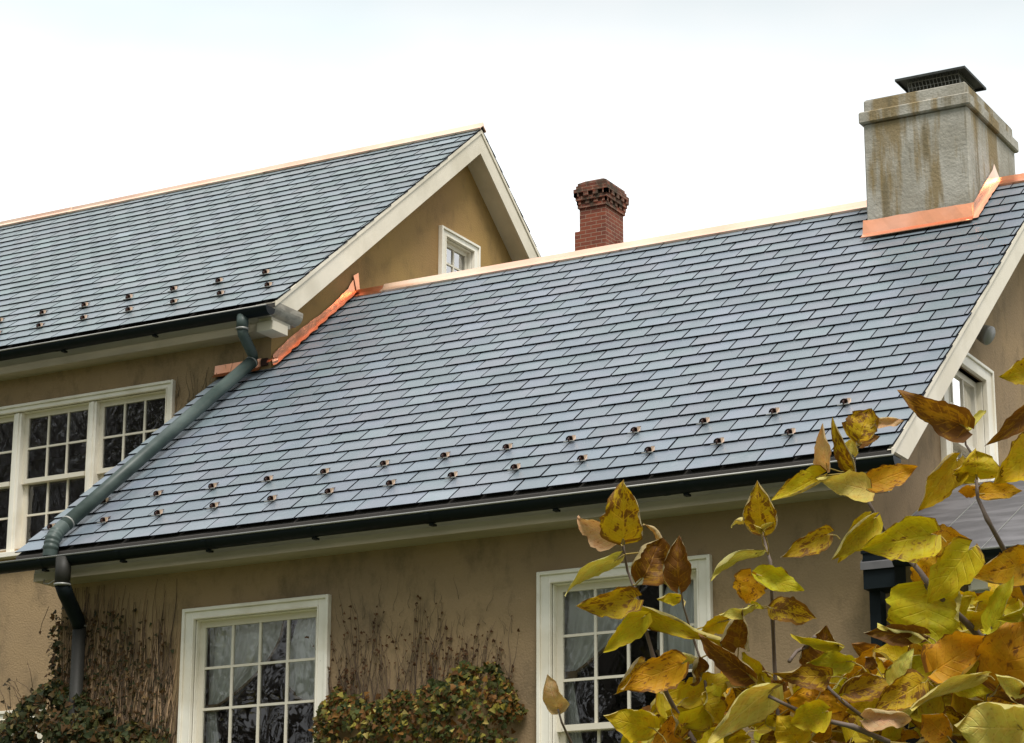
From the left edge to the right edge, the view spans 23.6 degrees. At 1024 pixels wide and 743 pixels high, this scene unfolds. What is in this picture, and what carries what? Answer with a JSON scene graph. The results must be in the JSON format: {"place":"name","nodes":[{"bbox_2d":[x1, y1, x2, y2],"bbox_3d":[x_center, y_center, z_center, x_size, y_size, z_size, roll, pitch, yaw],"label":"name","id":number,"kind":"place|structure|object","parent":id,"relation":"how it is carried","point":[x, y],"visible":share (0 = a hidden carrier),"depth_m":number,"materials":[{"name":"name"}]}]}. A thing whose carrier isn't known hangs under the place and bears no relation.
{"place":"outdoors","nodes":[
{"label":"outdoors","id":0,"kind":"place"},
{"bbox_2d":[0,66,1023,742],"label":"house","id":1,"kind":"structure","parent":0,"point":[444,376],"depth_m":20.42,"materials":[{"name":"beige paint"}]},
{"bbox_2d":[0,709,42,742],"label":"window","id":2,"kind":"structure","parent":1,"relation":"in","point":[39,736],"depth_m":23.46,"materials":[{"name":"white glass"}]},
{"bbox_2d":[0,379,175,559],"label":"window","id":3,"kind":"structure","parent":1,"relation":"in","point":[19,484],"depth_m":24.00,"materials":[{"name":"white wood"}]},
{"bbox_2d":[0,579,179,742],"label":"ivy","id":4,"kind":"object","parent":1,"relation":"attached to","point":[119,724],"visible":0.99,"depth_m":19.82,"materials":[{"name":"green plant"}]},
{"bbox_2d":[175,352,243,415],"bbox_3d":[-2.817,0.254,23.178,0.907,0.883,0.018,-9,-18,28],"label":"ivy","id":5,"kind":"object","parent":1,"relation":"attached to","point":[192,387],"visible":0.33,"depth_m":23.32,"materials":[{"name":"brown plant"}]},
{"bbox_2d":[205,621,285,742],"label":"curtain","id":6,"kind":"object","parent":1,"relation":"hanging from","point":[247,644],"visible":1,"depth_m":19.57,"materials":[{"name":"white fabric"}]},
{"bbox_2d":[177,594,331,742],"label":"window","id":7,"kind":"structure","parent":1,"relation":"in","point":[320,605],"depth_m":19.41,"materials":[{"name":"white wood"}]},
{"bbox_2d":[289,618,315,703],"bbox_3d":[-1.600,2.252,19.222,0.456,0.713,0.085,-9,-18,28],"label":"curtain","id":8,"kind":"object","parent":1,"relation":"hanging from","point":[301,681],"visible":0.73,"depth_m":19.23,"materials":[{"name":"white fabric"}]},
{"bbox_2d":[305,578,528,742],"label":"ivy","id":9,"kind":"object","parent":1,"relation":"attached to","point":[441,694],"visible":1,"depth_m":18.23,"materials":[{"name":"green plant"}]},
{"bbox_2d":[438,225,480,274],"bbox_3d":[-0.609,-0.946,26.325,0.225,1.055,0.875,-9,-18,28],"label":"window","id":10,"kind":"structure","parent":1,"relation":"in","point":[445,234],"depth_m":26.41,"materials":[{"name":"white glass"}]},
{"bbox_2d":[565,585,639,742],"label":"curtain","id":11,"kind":"object","parent":1,"relation":"hanging from","point":[579,655],"visible":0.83,"depth_m":18.07,"materials":[{"name":"white fabric"}]},
{"bbox_2d":[536,554,713,742],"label":"window","id":12,"kind":"structure","parent":1,"relation":"in","point":[701,574],"depth_m":17.92,"materials":[{"name":"white wood"}]},
{"bbox_2d":[655,580,694,672],"bbox_3d":[1.231,1.828,17.693,0.465,0.713,0.085,-9,-18,28],"label":"curtain","id":13,"kind":"object","parent":1,"relation":"hanging from","point":[679,643],"visible":0.4,"depth_m":17.70,"materials":[{"name":"white fabric"}]},
{"bbox_2d":[940,353,998,481],"bbox_3d":[3.516,0.533,19.099,0.225,1.400,1.300,-9,-18,28],"label":"window","id":14,"kind":"structure","parent":1,"relation":"in","point":[962,391],"depth_m":19.48,"materials":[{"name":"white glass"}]},
{"bbox_2d":[976,325,995,344],"bbox_3d":[3.751,-0.301,19.517,0.189,0.186,0.159,-9,-18,28],"label":"wall lamp","id":15,"kind":"object","parent":1,"relation":"attached to","point":[986,335],"visible":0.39,"depth_m":19.47,"materials":[{"name":"grey metal"}]},
{"bbox_2d":[0,0,1023,256],"label":"sky","id":16,"kind":"structure","parent":0,"point":[705,113],"materials":[{"name":"white"}]},
{"bbox_2d":[543,357,1023,742],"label":"shrub","id":17,"kind":"object","parent":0,"point":[939,666],"visible":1,"depth_m":4.54,"materials":[{"name":"yellow plant"}]}
]}

